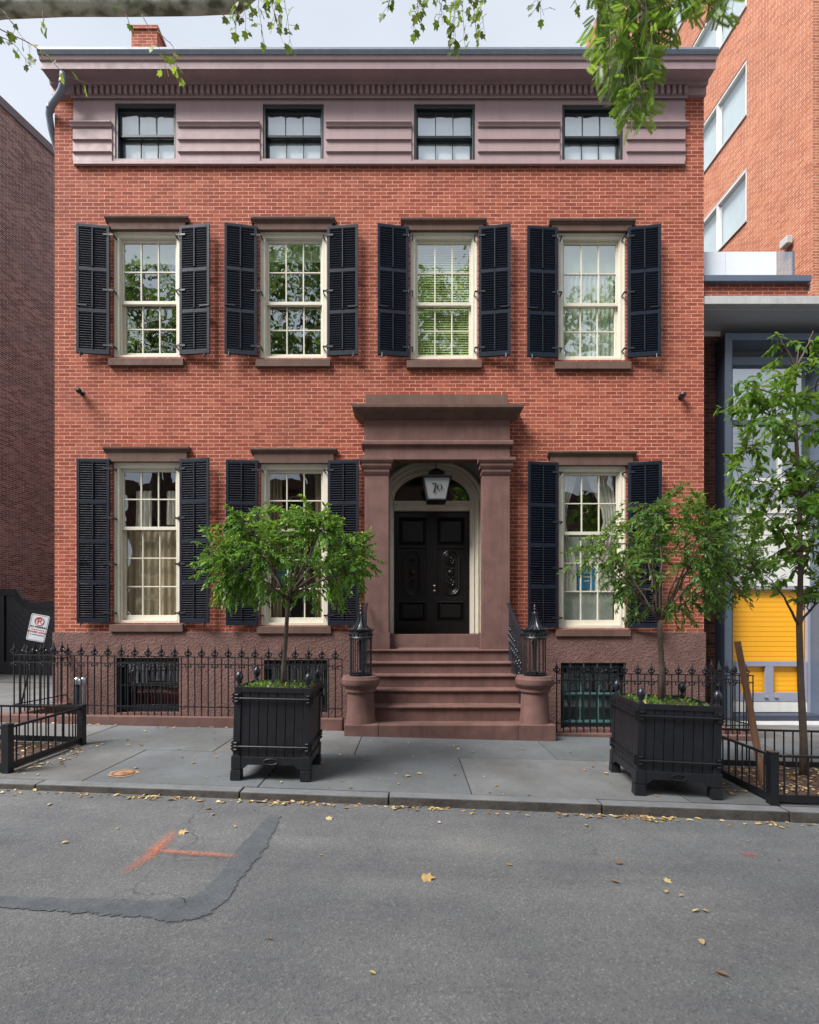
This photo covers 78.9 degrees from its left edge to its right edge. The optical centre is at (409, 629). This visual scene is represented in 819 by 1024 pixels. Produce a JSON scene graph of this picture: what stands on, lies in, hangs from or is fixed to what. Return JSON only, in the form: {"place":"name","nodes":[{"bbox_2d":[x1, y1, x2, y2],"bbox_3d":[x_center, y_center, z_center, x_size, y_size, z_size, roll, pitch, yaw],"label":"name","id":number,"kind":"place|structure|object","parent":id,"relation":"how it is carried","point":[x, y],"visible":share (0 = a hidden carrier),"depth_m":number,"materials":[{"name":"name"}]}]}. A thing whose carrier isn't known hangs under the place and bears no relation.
{"place":"outdoors","nodes":[
{"label":"outdoors","id":0,"kind":"place"},
{"bbox_2d":[0,0,745,218],"label":"sky","id":1,"kind":"structure","parent":0,"point":[322,23],"materials":[{"name":"white"}]},
{"bbox_2d":[0,789,818,1023],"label":"road","id":2,"kind":"structure","parent":0,"point":[553,923],"depth_m":2.97,"materials":[{"name":"grey asphalt"}]},
{"bbox_2d":[0,815,280,922],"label":"road seam","id":3,"kind":"object","parent":2,"relation":"on","point":[216,893],"visible":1,"depth_m":3.02,"materials":[{"name":"grey asphalt"}]},
{"bbox_2d":[142,839,166,860],"bbox_3d":[-1.919,1.660,3.753,0.166,0.020,0.805,0,0,0],"label":"painted mark","id":4,"kind":"object","parent":2,"relation":"on","point":[156,849],"visible":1,"depth_m":3.76,"materials":[{"name":"brown paint"}]},
{"bbox_2d":[179,829,188,834],"bbox_3d":[-1.863,1.670,4.104,0.078,0.020,0.080,0,0,0],"label":"fallen leaf","id":5,"kind":"object","parent":2,"relation":"on","point":[181,831],"visible":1,"depth_m":4.11,"materials":[{"name":"yellow plant"}]},
{"bbox_2d":[170,850,225,855],"bbox_3d":[-1.624,1.665,3.711,0.746,0.024,0.116,0,0,6],"label":"painted mark","id":6,"kind":"object","parent":2,"relation":"on","point":[196,853],"visible":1,"depth_m":3.71,"materials":[{"name":"brown paint"}]},
{"bbox_2d":[0,778,818,823],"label":"kerb","id":7,"kind":"structure","parent":2,"relation":"on","point":[687,810],"depth_m":4.95,"materials":[{"name":"grey concrete"}]},
{"bbox_2d":[0,722,818,975],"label":"fallen leaves","id":8,"kind":"object","parent":2,"relation":"on","point":[702,941],"depth_m":4.91,"materials":[{"name":"plant"}]},
{"bbox_2d":[0,674,818,806],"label":"pavement","id":9,"kind":"structure","parent":0,"point":[553,769],"depth_m":6.02,"materials":[{"name":"grey concrete"}]},
{"bbox_2d":[0,589,54,675],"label":"side gate","id":10,"kind":"structure","parent":9,"relation":"on","point":[17,609],"depth_m":14.70,"materials":[{"name":"black metal"}]},
{"bbox_2d":[0,742,77,770],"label":"tree pit soil","id":11,"kind":"object","parent":9,"relation":"on","point":[20,753],"visible":0.39,"depth_m":6.26,"materials":[{"name":"brown soil"}]},
{"bbox_2d":[0,704,86,773],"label":"tree guard","id":12,"kind":"object","parent":11,"relation":"on","point":[8,763],"visible":0.94,"depth_m":6.24,"materials":[{"name":"black metal"}]},
{"bbox_2d":[0,0,579,97],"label":"plane tree","id":13,"kind":"object","parent":11,"relation":"on","point":[21,9],"visible":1,"depth_m":5.17,"materials":[{"name":"green plant"}]},
{"bbox_2d":[108,769,139,776],"bbox_3d":[-3.153,1.584,5.472,0.312,0.022,0.265,0,0,21],"label":"utility cover","id":14,"kind":"object","parent":9,"relation":"on","point":[124,773],"visible":1,"depth_m":5.46,"materials":[{"name":"metal"}]},
{"bbox_2d":[0,641,343,730],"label":"iron fence","id":15,"kind":"object","parent":9,"relation":"on","point":[328,723],"visible":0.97,"depth_m":7.97,"materials":[{"name":"black metal"}]},
{"bbox_2d":[22,613,49,701],"bbox_3d":[-6.347,0.542,8.342,0.296,1.605,0.041,12,-2,-10],"label":"parking sign","id":16,"kind":"object","parent":15,"relation":"attached to","point":[37,627],"visible":1,"depth_m":8.35,"materials":[{"name":"white metal"}]},
{"bbox_2d":[230,666,323,781],"bbox_3d":[-1.485,1.039,5.710,0.874,1.167,0.794,1,0,-1],"label":"planter","id":17,"kind":"object","parent":9,"relation":"on","point":[276,722],"visible":0.99,"depth_m":5.35,"materials":[{"name":"black paint"}]},
{"bbox_2d":[185,494,386,683],"bbox_3d":[-1.387,-0.410,5.791,2.254,2.209,1.939,0,0,0],"label":"planter tree","id":18,"kind":"object","parent":17,"relation":"in","point":[242,584],"visible":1,"depth_m":5.45,"materials":[{"name":"green plant"}]},
{"bbox_2d":[342,648,555,740],"bbox_3d":[0.597,1.111,8.326,3.313,1.545,1.688,0,0,0],"label":"stoop","id":19,"kind":"object","parent":9,"relation":"on","point":[455,693],"visible":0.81,"depth_m":7.86,"materials":[{"name":"brown stone"}]},
{"bbox_2d":[347,603,373,676],"bbox_3d":[-0.761,0.368,8.265,0.426,1.697,1.370,0,0,0],"label":"lantern","id":20,"kind":"object","parent":19,"relation":"on","point":[361,631],"visible":0.93,"depth_m":7.74,"materials":[{"name":"black metal"}]},
{"bbox_2d":[507,603,547,704],"bbox_3d":[1.956,0.368,8.265,0.426,1.697,1.370,0,0,0],"label":"stair railing","id":21,"kind":"object","parent":19,"relation":"on","point":[534,631],"visible":0.98,"depth_m":7.76,"materials":[{"name":"black metal"}]},
{"bbox_2d":[553,660,753,740],"bbox_3d":[3.858,1.396,8.530,3.496,1.772,1.320,0,0,0],"label":"iron fence","id":22,"kind":"object","parent":9,"relation":"on","point":[732,734],"visible":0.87,"depth_m":7.97,"materials":[{"name":"black metal"}]},
{"bbox_2d":[609,680,724,799],"bbox_3d":[2.829,1.174,5.579,0.884,1.117,0.934,1,0,6],"label":"planter","id":23,"kind":"object","parent":9,"relation":"on","point":[671,737],"visible":1,"depth_m":5.17,"materials":[{"name":"black paint"}]},
{"bbox_2d":[557,481,781,700],"bbox_3d":[2.827,-0.389,5.600,2.394,2.483,1.896,0,0,0],"label":"planter tree","id":24,"kind":"object","parent":23,"relation":"in","point":[654,533],"visible":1,"depth_m":5.30,"materials":[{"name":"green plant"}]},
{"bbox_2d":[724,767,818,802],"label":"tree pit soil","id":25,"kind":"object","parent":9,"relation":"on","point":[788,781],"visible":0.41,"depth_m":5.74,"materials":[{"name":"brown soil"}]},
{"bbox_2d":[734,641,765,784],"bbox_3d":[3.874,0.975,5.648,0.077,1.682,0.335,0,0,-38],"label":"wooden stake","id":26,"kind":"object","parent":25,"relation":"on","point":[748,698],"visible":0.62,"depth_m":5.63,"materials":[{"name":"brown wood"}]},
{"bbox_2d":[713,332,818,775],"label":"street tree","id":27,"kind":"object","parent":25,"relation":"on","point":[797,487],"visible":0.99,"depth_m":5.84,"materials":[{"name":"green plant"}]},
{"bbox_2d":[721,728,818,806],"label":"tree guard","id":28,"kind":"object","parent":25,"relation":"on","point":[772,763],"visible":0.62,"depth_m":5.20,"materials":[{"name":"black metal"}]},
{"bbox_2d":[242,730,597,800],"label":"pavement bed","id":29,"kind":"object","parent":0,"point":[389,793],"visible":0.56,"depth_m":5.76,"materials":[{"name":"grey concrete"}]},
{"bbox_2d":[576,0,744,144],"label":"locust tree","id":30,"kind":"object","parent":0,"point":[653,16],"visible":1,"depth_m":3.89,"materials":[{"name":"green plant"}]},
{"bbox_3d":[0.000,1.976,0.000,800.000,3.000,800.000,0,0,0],"label":"ground","id":31,"kind":"structure","parent":0,"visible":0},
{"bbox_2d":[0,96,54,601],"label":"neighbour building","id":32,"kind":"structure","parent":31,"relation":"on","point":[27,362],"depth_m":17.52,"materials":[{"name":"brick"}]},
{"bbox_2d":[73,677,86,713],"bbox_3d":[-5.688,1.179,8.600,0.215,0.712,0.107,0,0,0],"label":"standpipe","id":33,"kind":"object","parent":31,"relation":"on","point":[77,689],"visible":0.66,"depth_m":8.57,"materials":[{"name":"metal"}]},
{"bbox_2d":[36,25,718,731],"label":"brick house","id":34,"kind":"structure","parent":31,"relation":"on","point":[360,289],"depth_m":9.21,"materials":[{"name":"brick"}]},
{"bbox_2d":[75,387,84,395],"bbox_3d":[-6.053,-4.369,9.118,0.150,0.139,0.183,0,0,0],"label":"security camera","id":35,"kind":"object","parent":34,"relation":"attached to","point":[79,391],"visible":1,"depth_m":9.08,"materials":[{"name":"black metal"}]},
{"bbox_2d":[116,104,175,158],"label":"window","id":36,"kind":"structure","parent":34,"relation":"in","point":[143,131],"depth_m":9.36,"materials":[{"name":"black glass"}]},
{"bbox_2d":[114,463,178,622],"bbox_3d":[-4.855,-1.605,9.384,1.238,2.974,0.329,0,0,0],"label":"window","id":37,"kind":"structure","parent":34,"relation":"in","point":[146,574],"depth_m":9.49,"materials":[{"name":"beige paint"}]},
{"bbox_2d":[114,232,180,356],"bbox_3d":[-4.855,-6.204,9.335,1.238,2.329,0.230,0,0,0],"label":"window","id":38,"kind":"structure","parent":34,"relation":"in","point":[142,248],"depth_m":9.30,"materials":[{"name":"beige paint"}]},
{"bbox_2d":[118,658,178,711],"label":"basement window","id":39,"kind":"structure","parent":34,"relation":"in","point":[124,660],"depth_m":9.35,"materials":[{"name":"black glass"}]},
{"bbox_2d":[260,232,326,357],"bbox_3d":[-2.145,-6.190,9.335,1.238,2.342,0.230,0,0,0],"label":"window","id":40,"kind":"structure","parent":34,"relation":"in","point":[275,247],"depth_m":9.30,"materials":[{"name":"beige paint"}]},
{"bbox_2d":[263,105,323,158],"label":"window","id":41,"kind":"structure","parent":34,"relation":"in","point":[289,131],"depth_m":9.37,"materials":[{"name":"black glass"}]},
{"bbox_2d":[261,464,327,624],"bbox_3d":[-2.132,-1.569,9.410,1.238,2.993,0.379,0,0,0],"label":"window","id":42,"kind":"structure","parent":34,"relation":"in","point":[271,485],"depth_m":9.31,"materials":[{"name":"beige paint"}]},
{"bbox_2d":[265,660,326,712],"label":"basement window","id":43,"kind":"structure","parent":34,"relation":"in","point":[271,662],"depth_m":9.35,"materials":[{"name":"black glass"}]},
{"bbox_2d":[394,511,431,633],"bbox_3d":[0.062,-1.126,9.871,0.747,2.420,0.067,0,0,0],"label":"door leaf","id":44,"kind":"structure","parent":34,"relation":"in","point":[411,528],"depth_m":9.85,"materials":[{"name":"black paint"}]},
{"bbox_2d":[421,463,452,504],"bbox_3d":[0.501,-2.883,9.350,0.573,0.997,0.571,0,0,0],"label":"lantern","id":45,"kind":"object","parent":34,"relation":"hanging from","point":[435,482],"visible":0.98,"depth_m":9.16,"materials":[{"name":"white glass"}]},
{"bbox_2d":[411,232,476,358],"bbox_3d":[0.638,-6.177,9.339,1.238,2.355,0.238,0,0,0],"label":"window","id":46,"kind":"structure","parent":34,"relation":"in","point":[421,240],"depth_m":9.35,"materials":[{"name":"beige paint"}]},
{"bbox_2d":[414,105,474,159],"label":"window","id":47,"kind":"structure","parent":34,"relation":"in","point":[441,132],"depth_m":9.37,"materials":[{"name":"black glass"}]},
{"bbox_2d":[432,511,469,633],"bbox_3d":[0.817,-1.126,9.845,0.747,2.420,0.121,0,0,0],"label":"door leaf","id":48,"kind":"structure","parent":34,"relation":"in","point":[451,529],"depth_m":9.85,"materials":[{"name":"black paint"}]},
{"bbox_2d":[558,233,624,359],"bbox_3d":[3.374,-6.164,9.363,1.238,2.355,0.286,0,0,0],"label":"window","id":49,"kind":"structure","parent":34,"relation":"in","point":[591,326],"depth_m":9.44,"materials":[{"name":"beige paint"}]},
{"bbox_2d":[559,466,624,627],"bbox_3d":[3.381,-1.526,9.390,1.238,3.000,0.340,0,0,0],"label":"window","id":50,"kind":"structure","parent":34,"relation":"in","point":[581,605],"depth_m":9.47,"materials":[{"name":"beige paint"}]},
{"bbox_2d":[561,663,622,727],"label":"basement window","id":51,"kind":"structure","parent":34,"relation":"in","point":[590,667],"depth_m":9.63,"materials":[{"name":"black glass"}]},
{"bbox_2d":[562,106,622,159],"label":"window","id":52,"kind":"structure","parent":34,"relation":"in","point":[588,132],"depth_m":9.38,"materials":[{"name":"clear glass"}]},
{"bbox_2d":[678,392,686,399],"bbox_3d":[5.005,-4.291,9.118,0.150,0.139,0.183,0,0,0],"label":"security camera","id":53,"kind":"object","parent":34,"relation":"attached to","point":[682,395],"visible":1,"depth_m":9.07,"materials":[{"name":"black metal"}]},
{"bbox_2d":[585,0,818,374],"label":"apartment block","id":54,"kind":"structure","parent":31,"relation":"on","point":[761,112],"depth_m":13.46,"materials":[{"name":"orange brick"}]},
{"bbox_2d":[670,0,689,40],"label":"window","id":55,"kind":"structure","parent":54,"relation":"in","point":[678,19],"depth_m":17.50,"materials":[{"name":"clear glass"}]},
{"bbox_2d":[693,0,746,53],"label":"window","id":56,"kind":"structure","parent":54,"relation":"in","point":[713,38],"depth_m":15.30,"materials":[{"name":"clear glass"}]},
{"bbox_2d":[704,169,746,251],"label":"window","id":57,"kind":"structure","parent":54,"relation":"in","point":[728,216],"depth_m":15.12,"materials":[{"name":"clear glass"}]},
{"bbox_2d":[704,61,746,172],"bbox_3d":[9.474,-15.358,15.903,0.547,1.642,3.640,0,0,0],"label":"window","id":58,"kind":"structure","parent":54,"relation":"in","point":[728,114],"depth_m":15.16,"materials":[{"name":"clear glass"}]},
{"bbox_2d":[704,250,818,725],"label":"modern house","id":59,"kind":"structure","parent":31,"relation":"on","point":[753,301],"depth_m":10.00,"materials":[{"name":"concrete"}]},
{"bbox_2d":[733,436,808,512],"bbox_3d":[7.194,-3.223,10.060,1.778,1.766,0.080,0,0,0],"label":"window frame","id":60,"kind":"structure","parent":59,"relation":"in","point":[778,461],"depth_m":10.02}
]}

